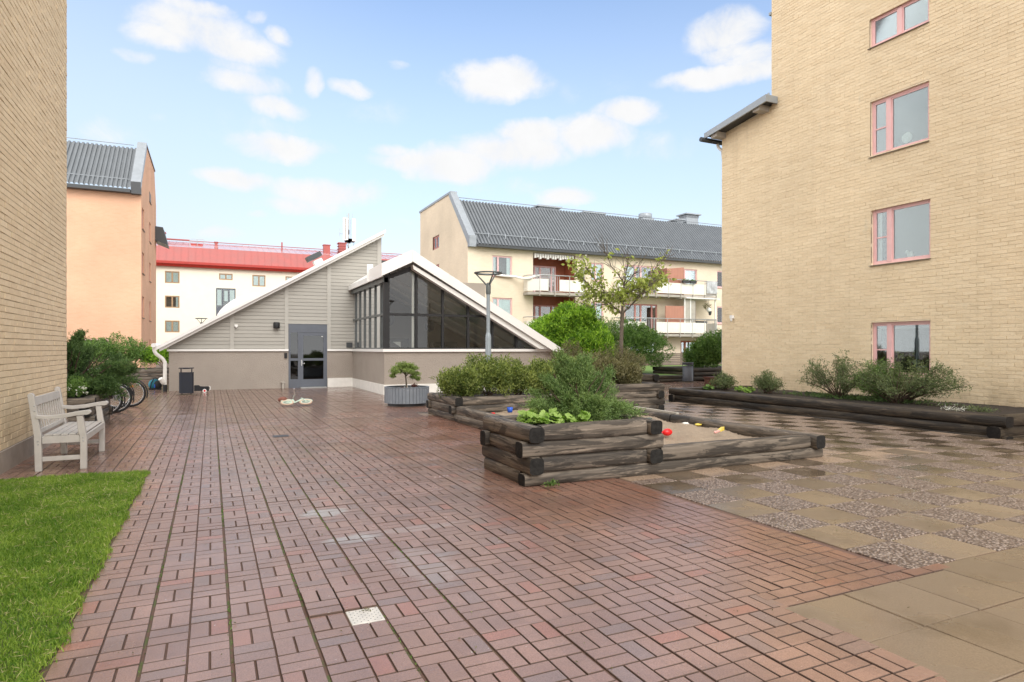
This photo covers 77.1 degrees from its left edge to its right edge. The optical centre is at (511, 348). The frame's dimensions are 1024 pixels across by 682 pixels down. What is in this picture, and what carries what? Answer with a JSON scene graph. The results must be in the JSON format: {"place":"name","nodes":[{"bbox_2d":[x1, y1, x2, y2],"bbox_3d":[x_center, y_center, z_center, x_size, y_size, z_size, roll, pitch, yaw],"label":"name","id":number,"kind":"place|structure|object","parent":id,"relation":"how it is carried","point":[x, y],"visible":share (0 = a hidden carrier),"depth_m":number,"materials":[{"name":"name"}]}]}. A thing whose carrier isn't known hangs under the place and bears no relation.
{"place":"outdoors","nodes":[
{"label":"outdoors","id":0,"kind":"place"},
{"bbox_2d":[0,469,150,681],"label":"lawn","id":1,"kind":"structure","parent":0,"point":[1,622],"depth_m":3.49,"materials":[{"name":"plant"}]},
{"bbox_2d":[154,362,168,367],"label":"ground","id":2,"kind":"structure","parent":0,"point":[157,366],"depth_m":57.08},
{"bbox_2d":[0,0,67,474],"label":"brick building","id":3,"kind":"structure","parent":2,"relation":"on","point":[33,193],"depth_m":8.96,"materials":[{"name":"brick"}]},
{"bbox_2d":[66,137,168,367],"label":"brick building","id":4,"kind":"structure","parent":2,"relation":"on","point":[115,235],"depth_m":40.10,"materials":[{"name":"paint"}]},
{"bbox_2d":[419,191,721,360],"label":"apartment building","id":5,"kind":"structure","parent":2,"relation":"on","point":[525,251],"depth_m":47.72,"materials":[{"name":"beige paint"}]},
{"bbox_2d":[434,235,438,249],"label":"window","id":6,"kind":"structure","parent":5,"relation":"in","point":[436,239],"depth_m":49.00,"materials":[{"name":"pink paint"}]},
{"bbox_2d":[492,255,511,275],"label":"window","id":7,"kind":"structure","parent":5,"relation":"in","point":[503,264],"depth_m":44.19,"materials":[{"name":"grey glass"}]},
{"bbox_2d":[492,298,511,314],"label":"window","id":8,"kind":"structure","parent":5,"relation":"in","point":[505,304],"depth_m":44.06,"materials":[{"name":"glass"}]},
{"bbox_2d":[533,265,555,291],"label":"window","id":9,"kind":"structure","parent":5,"relation":"in","point":[540,267],"depth_m":47.19,"materials":[{"name":"pink paint"}]},
{"bbox_2d":[533,305,555,320],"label":"window","id":10,"kind":"structure","parent":5,"relation":"in","point":[539,306],"depth_m":46.80,"materials":[{"name":"grey glass"}]},
{"bbox_2d":[591,263,602,280],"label":"window","id":11,"kind":"structure","parent":5,"relation":"in","point":[600,265],"depth_m":47.20,"materials":[{"name":"white glass"}]},
{"bbox_2d":[591,302,602,318],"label":"window","id":12,"kind":"structure","parent":5,"relation":"in","point":[598,307],"depth_m":47.32,"materials":[{"name":"glass"}]},
{"bbox_2d":[625,265,656,293],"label":"window","id":13,"kind":"structure","parent":5,"relation":"in","point":[632,270],"depth_m":48.95,"materials":[{"name":"glass"}]},
{"bbox_2d":[625,304,656,330],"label":"window","id":14,"kind":"structure","parent":5,"relation":"in","point":[645,311],"depth_m":49.29,"materials":[{"name":"glass"}]},
{"bbox_2d":[681,341,695,356],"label":"window","id":15,"kind":"structure","parent":5,"relation":"in","point":[684,344],"depth_m":50.86,"materials":[{"name":"white glass"}]},
{"bbox_2d":[684,269,696,283],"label":"window","id":16,"kind":"structure","parent":5,"relation":"in","point":[690,274],"depth_m":50.89,"materials":[{"name":"white glass"}]},
{"bbox_2d":[703,303,711,314],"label":"hanging plant","id":17,"kind":"object","parent":5,"relation":"hanging from","point":[708,309],"visible":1,"depth_m":50.11,"materials":[{"name":"green plant"}]},
{"bbox_2d":[707,281,716,293],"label":"blanket","id":18,"kind":"object","parent":5,"relation":"hanging from","point":[711,287],"visible":1,"depth_m":50.01,"materials":[{"name":"grey fabric"}]},
{"bbox_2d":[717,271,721,287],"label":"window","id":19,"kind":"structure","parent":5,"relation":"in","point":[719,273],"depth_m":52.17,"materials":[{"name":"grey glass"}]},
{"bbox_2d":[717,307,721,323],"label":"window","id":20,"kind":"structure","parent":5,"relation":"in","point":[719,309],"depth_m":52.17,"materials":[{"name":"grey glass"}]},
{"bbox_2d":[641,353,721,365],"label":"slat fence","id":21,"kind":"object","parent":2,"relation":"on","point":[679,361],"visible":0.04,"depth_m":46.61,"materials":[{"name":"brown wood"}]},
{"bbox_2d":[699,0,1023,406],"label":"brick building","id":22,"kind":"structure","parent":2,"relation":"on","point":[872,154],"depth_m":15.91,"materials":[{"name":"brick"}]},
{"bbox_2d":[867,0,928,49],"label":"window","id":23,"kind":"structure","parent":22,"relation":"in","point":[912,14],"depth_m":15.42,"materials":[{"name":"grey glass"}]},
{"bbox_2d":[869,82,928,157],"bbox_3d":[9.305,-5.440,15.424,0.221,1.400,1.490,0,0,-25],"label":"window","id":24,"kind":"structure","parent":22,"relation":"in","point":[901,119],"depth_m":15.49,"materials":[{"name":"grey glass"}]},
{"bbox_2d":[872,199,930,265],"bbox_3d":[9.611,-2.755,15.529,0.865,1.970,2.060,0,0,-25],"label":"window","id":25,"kind":"structure","parent":22,"relation":"in","point":[903,230],"depth_m":15.45,"materials":[{"name":"grey glass"}]},
{"bbox_2d":[873,320,930,378],"bbox_3d":[9.611,0.015,15.529,0.865,1.910,2.060,0,0,-25],"label":"window","id":26,"kind":"structure","parent":22,"relation":"in","point":[905,337],"depth_m":15.84,"materials":[{"name":"grey glass"}]},
{"bbox_2d":[156,232,401,361],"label":"rendered building","id":27,"kind":"structure","parent":0,"point":[201,279],"depth_m":74.33,"materials":[{"name":"white paint"}]},
{"bbox_2d":[165,271,179,282],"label":"window","id":28,"kind":"structure","parent":27,"relation":"in","point":[170,276],"depth_m":72.61,"materials":[{"name":"beige glass"}]},
{"bbox_2d":[165,296,179,307],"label":"window","id":29,"kind":"structure","parent":27,"relation":"in","point":[170,301],"depth_m":72.88,"materials":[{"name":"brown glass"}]},
{"bbox_2d":[165,320,179,331],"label":"window","id":30,"kind":"structure","parent":27,"relation":"in","point":[170,326],"depth_m":72.61,"materials":[{"name":"beige glass"}]},
{"bbox_2d":[219,273,232,279],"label":"window","id":31,"kind":"structure","parent":27,"relation":"in","point":[221,276],"depth_m":74.95,"materials":[{"name":"beige glass"}]},
{"bbox_2d":[216,288,235,315],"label":"window","id":32,"kind":"structure","parent":27,"relation":"in","point":[224,296],"depth_m":75.03,"materials":[{"name":"glass"}]},
{"bbox_2d":[252,275,264,286],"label":"window","id":33,"kind":"structure","parent":27,"relation":"in","point":[257,280],"depth_m":76.51,"materials":[{"name":"beige glass"}]},
{"bbox_2d":[339,213,355,247],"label":"antenna mast","id":34,"kind":"object","parent":27,"relation":"on","point":[347,239],"visible":0.91,"depth_m":85.17,"materials":[{"name":"metal"}]},
{"bbox_2d":[66,0,771,254],"label":"sky","id":35,"kind":"structure","parent":0,"point":[271,123],"materials":[{"name":"blue"}]},
{"bbox_2d":[0,380,1023,681],"bbox_3d":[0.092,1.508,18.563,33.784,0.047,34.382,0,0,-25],"label":"brick paving","id":36,"kind":"structure","parent":0,"point":[642,538],"depth_m":4.37,"materials":[{"name":"red brick"}]},
{"bbox_2d":[27,387,108,471],"bbox_3d":[-5.881,1.022,8.590,0.650,0.955,1.569,0,0,-25],"label":"park bench","id":37,"kind":"object","parent":36,"relation":"on","point":[81,427],"visible":1,"depth_m":8.01,"materials":[{"name":"grey paint"}]},
{"bbox_2d":[66,393,112,431],"bbox_3d":[-9.007,1.225,12.225,2.162,0.689,2.532,0,0,-25],"label":"log planter","id":38,"kind":"object","parent":36,"relation":"on","point":[107,409],"visible":0.27,"depth_m":11.59,"materials":[{"name":"wood"}]},
{"bbox_2d":[66,375,89,397],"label":"flowering shrub","id":39,"kind":"object","parent":38,"relation":"on","point":[79,386],"visible":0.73,"depth_m":11.60,"materials":[{"name":"green plant"}]},
{"bbox_2d":[66,329,141,400],"bbox_3d":[-8.618,0.372,12.477,2.545,1.572,2.231,0,0,-25],"label":"spreading conifer","id":40,"kind":"object","parent":38,"relation":"on","point":[106,377],"visible":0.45,"depth_m":12.54,"materials":[{"name":"green plant"}]},
{"bbox_2d":[96,369,125,413],"bbox_3d":[-9.585,0.978,14.232,1.792,1.056,0.622,0,0,-19],"label":"bicycle","id":41,"kind":"object","parent":36,"relation":"on","point":[119,406],"visible":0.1,"depth_m":14.47,"materials":[{"name":"black rubber"}]},
{"bbox_2d":[96,368,133,412],"bbox_3d":[-9.681,0.978,14.716,1.792,1.056,0.622,0,0,-27],"label":"bicycle","id":42,"kind":"object","parent":36,"relation":"on","point":[127,389],"visible":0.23,"depth_m":15.04,"materials":[{"name":"black rubber"}]},
{"bbox_2d":[110,383,134,407],"bbox_3d":[-10.329,0.978,15.842,1.792,1.056,0.622,0,0,-22],"label":"bicycle","id":43,"kind":"object","parent":36,"relation":"on","point":[126,398],"visible":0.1,"depth_m":16.10,"materials":[{"name":"black rubber"}]},
{"bbox_2d":[116,379,147,406],"bbox_3d":[-10.269,0.978,16.361,1.792,1.056,0.621,0,0,-17],"label":"bicycle","id":44,"kind":"object","parent":36,"relation":"on","point":[142,384],"visible":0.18,"depth_m":16.57,"materials":[{"name":"black rubber"}]},
{"bbox_2d":[121,367,168,379],"bbox_3d":[-19.588,1.270,31.353,10.212,0.539,3.512,0,0,-25],"label":"log planter","id":45,"kind":"object","parent":36,"relation":"on","point":[148,373],"visible":0.09,"depth_m":30.61,"materials":[{"name":"wood"}]},
{"bbox_2d":[82,337,118,365],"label":"hedge bush","id":46,"kind":"object","parent":45,"relation":"on","point":[99,353],"visible":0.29,"depth_m":30.79,"materials":[{"name":"green plant"}]},
{"bbox_2d":[97,331,156,366],"bbox_3d":[-18.801,0.122,31.504,2.708,1.973,2.030,0,0,-25],"label":"hedge bush","id":47,"kind":"object","parent":45,"relation":"on","point":[134,349],"visible":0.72,"depth_m":31.06,"materials":[{"name":"green plant"}]},
{"bbox_2d":[139,344,168,368],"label":"hedge bush","id":48,"kind":"object","parent":45,"relation":"on","point":[164,353],"visible":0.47,"depth_m":31.40,"materials":[{"name":"green plant"}]},
{"bbox_2d":[148,377,161,389],"bbox_3d":[-12.928,1.278,23.293,0.450,0.464,0.366,0,0,-25],"label":"backpack","id":49,"kind":"object","parent":36,"relation":"on","point":[154,384],"visible":0.94,"depth_m":23.18,"materials":[{"name":"teal fabric"}]},
{"bbox_2d":[176,367,195,394],"bbox_3d":[-10.487,1.062,20.707,0.568,0.875,0.384,0,0,-25],"label":"litter bin","id":50,"kind":"object","parent":36,"relation":"on","point":[186,382],"visible":0.99,"depth_m":20.57,"materials":[{"name":"black metal"}]},
{"bbox_2d":[194,385,210,392],"bbox_3d":[-10.499,1.373,21.806,0.510,0.247,0.340,0,0,-25],"label":"toy cart","id":51,"kind":"object","parent":36,"relation":"on","point":[204,389],"visible":1,"depth_m":21.68,"materials":[{"name":"black plastic"}]},
{"bbox_2d":[273,435,288,436],"bbox_3d":[-3.944,1.506,10.962,0.250,0.027,0.200,0,0,-25],"label":"gully grate","id":52,"kind":"object","parent":36,"relation":"on","point":[280,435],"visible":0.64,"depth_m":11.00,"materials":[{"name":"grey metal"}]},
{"bbox_2d":[278,388,312,405],"bbox_3d":[-5.627,1.259,16.719,0.861,0.450,0.309,0,0,-25],"label":"childs bicycle","id":53,"kind":"object","parent":36,"relation":"on","point":[283,400],"visible":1,"depth_m":16.66,"materials":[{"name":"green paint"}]},
{"bbox_2d":[138,440,458,681],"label":"joint moss","id":54,"kind":"object","parent":36,"relation":"on","point":[229,611],"visible":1,"depth_m":4.28,"materials":[{"name":"green plant"}]},
{"bbox_2d":[151,230,560,394],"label":"hall building","id":55,"kind":"structure","parent":36,"relation":"on","point":[363,315],"depth_m":23.80,"materials":[{"name":"grey wood"}]},
{"bbox_2d":[345,607,384,625],"bbox_3d":[-0.824,1.508,3.602,0.182,0.025,0.193,0,0,-25],"label":"drain cover","id":56,"kind":"object","parent":36,"relation":"on","point":[358,617],"visible":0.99,"depth_m":3.58,"materials":[{"name":"white"}]},
{"bbox_2d":[384,385,428,406],"bbox_3d":[-2.777,1.254,16.973,1.184,0.492,1.184,0,0,-25],"label":"round planter","id":57,"kind":"object","parent":36,"relation":"on","point":[397,396],"visible":0.98,"depth_m":16.50,"materials":[{"name":"grey metal"}]},
{"bbox_2d":[389,361,421,387],"bbox_3d":[-2.819,0.702,16.917,0.759,0.759,0.723,0,0,19],"label":"dwarf maple","id":58,"kind":"object","parent":57,"relation":"on","point":[405,368],"visible":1,"depth_m":16.83,"materials":[{"name":"green plant"}]},
{"bbox_2d":[474,271,502,390],"bbox_3d":[-0.608,-0.224,16.443,0.736,3.448,0.736,0,0,-25],"label":"street lamp","id":59,"kind":"object","parent":36,"relation":"on","point":[488,334],"visible":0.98,"depth_m":16.40,"materials":[{"name":"grey metal"}]},
{"bbox_2d":[426,382,664,421],"bbox_3d":[0.853,1.183,15.068,5.432,0.693,1.842,0,0,-25],"label":"log planter","id":60,"kind":"object","parent":36,"relation":"on","point":[647,394],"visible":0.48,"depth_m":14.15,"materials":[{"name":"wood"}]},
{"bbox_2d":[429,365,482,397],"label":"hedge shrub","id":61,"kind":"object","parent":60,"relation":"in","point":[462,382],"visible":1,"depth_m":13.54,"materials":[{"name":"green plant"}]},
{"bbox_2d":[459,352,515,399],"bbox_3d":[-0.540,0.603,14.123,1.302,1.061,1.448,0,0,-25],"label":"hedge shrub","id":62,"kind":"object","parent":60,"relation":"in","point":[490,372],"visible":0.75,"depth_m":13.89,"materials":[{"name":"green plant"}]},
{"bbox_2d":[495,353,545,394],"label":"hedge shrub","id":63,"kind":"object","parent":60,"relation":"on","point":[523,378],"visible":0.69,"depth_m":14.18,"materials":[{"name":"green plant"}]},
{"bbox_2d":[526,355,555,394],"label":"hedge shrub","id":64,"kind":"object","parent":60,"relation":"on","point":[539,367],"visible":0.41,"depth_m":14.56,"materials":[{"name":"green plant"}]},
{"bbox_2d":[544,355,582,366],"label":"hedge shrub","id":65,"kind":"object","parent":60,"relation":"on","point":[550,360],"visible":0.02,"depth_m":15.13,"materials":[{"name":"green plant"}]},
{"bbox_2d":[577,349,611,384],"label":"hedge shrub","id":66,"kind":"object","parent":60,"relation":"on","point":[600,362],"visible":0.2,"depth_m":15.30,"materials":[{"name":"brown plant"}]},
{"bbox_2d":[601,356,643,383],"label":"hedge shrub","id":67,"kind":"object","parent":60,"relation":"on","point":[628,372],"visible":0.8,"depth_m":15.37,"materials":[{"name":"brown plant"}]},
{"bbox_2d":[543,478,559,488],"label":"weed","id":68,"kind":"object","parent":36,"relation":"on","point":[552,482],"visible":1,"depth_m":6.86,"materials":[{"name":"green plant"}]},
{"bbox_2d":[118,455,985,672],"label":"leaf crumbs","id":69,"kind":"object","parent":36,"relation":"on","point":[540,584],"visible":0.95,"depth_m":5.01,"materials":[{"name":"brown plant"}]},
{"bbox_2d":[523,299,615,359],"bbox_3d":[2.349,-0.228,26.170,3.932,3.486,4.204,0,0,9],"label":"round bush","id":70,"kind":"object","parent":36,"relation":"on","point":[560,324],"visible":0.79,"depth_m":24.90,"materials":[{"name":"green plant"}]},
{"bbox_2d":[480,414,663,482],"bbox_3d":[0.709,1.184,7.851,1.892,0.696,1.332,0,0,-25],"label":"log planter","id":71,"kind":"object","parent":36,"relation":"on","point":[512,448],"visible":0.9,"depth_m":7.34,"materials":[{"name":"wood"}]},
{"bbox_2d":[516,407,592,424],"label":"leafy plant","id":72,"kind":"object","parent":71,"relation":"on","point":[532,417],"visible":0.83,"depth_m":7.52,"materials":[{"name":"green plant"}]},
{"bbox_2d":[519,345,648,423],"bbox_3d":[0.861,0.466,8.070,1.580,1.088,1.192,0,0,-25],"label":"juniper","id":73,"kind":"object","parent":71,"relation":"in","point":[573,387],"visible":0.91,"depth_m":7.90,"materials":[{"name":"green plant"}]},
{"bbox_2d":[642,373,659,382],"bbox_3d":[2.244,1.055,17.971,3.012,0.708,2.262,0,0,-25],"label":"log planter","id":74,"kind":"object","parent":36,"relation":"on","point":[651,378],"visible":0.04,"depth_m":17.50,"materials":[{"name":"wood"}]},
{"bbox_2d":[548,338,585,361],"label":"planter shrub","id":75,"kind":"object","parent":74,"relation":"in","point":[571,347],"visible":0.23,"depth_m":17.45,"materials":[{"name":"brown plant"}]},
{"bbox_2d":[561,234,676,360],"bbox_3d":[3.035,-1.152,18.017,3.216,4.106,2.179,0,0,-9],"label":"young tree","id":76,"kind":"object","parent":74,"relation":"in","point":[654,281],"visible":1,"depth_m":17.96,"materials":[{"name":"green plant"}]},
{"bbox_2d":[593,342,647,372],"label":"planter shrub","id":77,"kind":"object","parent":74,"relation":"in","point":[631,357],"visible":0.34,"depth_m":17.78,"materials":[{"name":"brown plant"}]},
{"bbox_2d":[659,375,682,381],"bbox_3d":[5.854,1.357,28.068,4.412,0.335,0.236,0,0,-25],"label":"log edging","id":78,"kind":"object","parent":36,"relation":"on","point":[670,378],"visible":0.19,"depth_m":28.52,"materials":[{"name":"brown wood"}]},
{"bbox_2d":[652,366,721,379],"bbox_3d":[10.153,1.175,31.444,6.062,0.593,2.762,0,0,-25],"label":"log planter","id":79,"kind":"object","parent":36,"relation":"on","point":[699,373],"visible":0.3,"depth_m":29.67,"materials":[{"name":"wood"}]},
{"bbox_2d":[682,329,721,371],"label":"garden bush","id":80,"kind":"object","parent":79,"relation":"in","point":[706,351],"visible":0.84,"depth_m":30.16,"materials":[{"name":"green plant"}]},
{"bbox_2d":[682,362,693,382],"bbox_3d":[7.758,1.062,28.363,0.607,0.875,0.552,0,0,-25],"label":"litter bin","id":81,"kind":"object","parent":36,"relation":"on","point":[687,373],"visible":1,"depth_m":28.17,"materials":[{"name":"metal"}]},
{"bbox_2d":[703,376,719,386],"bbox_3d":[7.618,1.250,22.529,1.560,0.500,0.910,0,0,-25],"label":"corten box","id":82,"kind":"object","parent":36,"relation":"on","point":[707,380],"visible":0.14,"depth_m":22.38,"materials":[{"name":"metal"}]},
{"bbox_2d":[641,365,721,374],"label":"back lawn","id":83,"kind":"structure","parent":0,"point":[648,369],"depth_m":36.94,"materials":[{"name":"green plant"}]},
{"bbox_2d":[596,315,609,329],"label":"garden bush","id":84,"kind":"object","parent":83,"relation":"on","point":[600,318],"visible":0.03,"depth_m":38.74,"materials":[{"name":"green plant"}]},
{"bbox_2d":[599,316,676,366],"bbox_3d":[5.984,-0.249,31.685,4.393,2.953,3.335,0,0,-25],"label":"garden bush","id":85,"kind":"object","parent":83,"relation":"on","point":[635,335],"visible":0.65,"depth_m":30.81,"materials":[{"name":"green plant"}]},
{"bbox_2d":[416,401,1023,681],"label":"concrete slab paving","id":86,"kind":"structure","parent":0,"point":[945,627],"depth_m":4.56,"materials":[{"name":"beige concrete"}]},
{"bbox_2d":[455,406,824,486],"bbox_3d":[0.916,1.351,10.653,4.582,0.357,6.252,0,0,-25],"label":"sandbox","id":87,"kind":"object","parent":86,"relation":"on","point":[768,444],"visible":0.52,"depth_m":8.23,"materials":[{"name":"brown wood"}]},
{"bbox_2d":[495,408,757,444],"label":"sand","id":88,"kind":"structure","parent":87,"relation":"in","point":[683,433],"depth_m":10.03,"materials":[{"name":"beige sand"}]},
{"bbox_2d":[507,407,512,412],"bbox_3d":[-0.042,1.268,13.230,0.124,0.105,0.122,0,0,-25],"label":"toy bucket","id":89,"kind":"object","parent":88,"relation":"on","point":[509,409],"visible":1,"depth_m":13.19,"materials":[{"name":"blue plastic"}]},
{"bbox_2d":[662,428,671,435],"bbox_3d":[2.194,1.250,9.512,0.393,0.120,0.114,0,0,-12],"label":"ball","id":90,"kind":"object","parent":88,"relation":"on","point":[667,432],"visible":0.64,"depth_m":9.49,"materials":[{"name":"red plastic"}]},
{"bbox_2d":[714,427,723,433],"bbox_3d":[3.144,1.244,9.772,0.059,0.087,0.284,0,0,42],"label":"toy spade","id":91,"kind":"object","parent":88,"relation":"on","point":[720,429],"visible":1,"depth_m":9.78,"materials":[{"name":"yellow plastic"}]},
{"bbox_2d":[632,406,678,413],"bbox_3d":[2.663,1.155,12.039,0.070,0.050,1.256,0,0,-29],"label":"loose lath","id":92,"kind":"object","parent":87,"relation":"on","point":[657,410],"visible":0.79,"depth_m":11.94,"materials":[{"name":"grey wood"}]},
{"bbox_2d":[668,386,1023,439],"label":"log planter","id":93,"kind":"object","parent":86,"relation":"on","point":[1005,422],"visible":0.82,"depth_m":13.04,"materials":[{"name":"wood"}]},
{"bbox_2d":[702,384,713,389],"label":"plant","id":94,"kind":"object","parent":93,"relation":"on","point":[709,387],"visible":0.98,"depth_m":18.37,"materials":[{"name":"green plant"}]},
{"bbox_2d":[709,370,740,389],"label":"shrub","id":95,"kind":"object","parent":93,"relation":"on","point":[725,380],"visible":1,"depth_m":18.25,"materials":[{"name":"green plant"}]},
{"bbox_2d":[734,386,743,391],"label":"plant","id":96,"kind":"object","parent":93,"relation":"on","point":[739,388],"visible":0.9,"depth_m":17.70,"materials":[{"name":"green plant"}]},
{"bbox_2d":[743,387,755,392],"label":"plant","id":97,"kind":"object","parent":93,"relation":"on","point":[746,390],"visible":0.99,"depth_m":17.23,"materials":[{"name":"green plant"}]},
{"bbox_2d":[750,369,786,393],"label":"shrub","id":98,"kind":"object","parent":93,"relation":"on","point":[767,384],"visible":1,"depth_m":17.00,"materials":[{"name":"green plant"}]},
{"bbox_2d":[798,349,868,397],"bbox_3d":[7.812,0.602,15.438,1.390,1.215,1.638,0,0,-25],"label":"shrub","id":99,"kind":"object","parent":93,"relation":"on","point":[843,381],"visible":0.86,"depth_m":15.43,"materials":[{"name":"green plant"}]},
{"bbox_2d":[783,391,969,407],"bbox_3d":[8.164,1.155,14.910,1.028,0.254,4.498,0,0,-25],"label":"ground cover","id":100,"kind":"object","parent":93,"relation":"on","point":[848,396],"visible":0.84,"depth_m":14.86,"materials":[{"name":"green plant"}]},
{"bbox_2d":[851,357,906,399],"bbox_3d":[8.398,0.697,14.684,1.176,1.025,1.228,0,0,22],"label":"shrub","id":101,"kind":"object","parent":93,"relation":"on","point":[872,367],"visible":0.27,"depth_m":14.60,"materials":[{"name":"green plant"}]},
{"bbox_2d":[850,351,972,403],"bbox_3d":[8.468,0.629,13.783,1.872,1.164,2.482,0,0,-25],"label":"shrub","id":102,"kind":"object","parent":93,"relation":"on","point":[915,387],"visible":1,"depth_m":13.57,"materials":[{"name":"green plant"}]},
{"bbox_2d":[938,403,997,412],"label":"dry grass tuft","id":103,"kind":"object","parent":93,"relation":"on","point":[977,409],"visible":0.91,"depth_m":12.26,"materials":[{"name":"grey plant"}]},
{"bbox_2d":[417,400,1023,568],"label":"aggregate slab paving","id":104,"kind":"structure","parent":0,"point":[889,551],"depth_m":6.82,"materials":[{"name":"grey concrete"}]}
]}

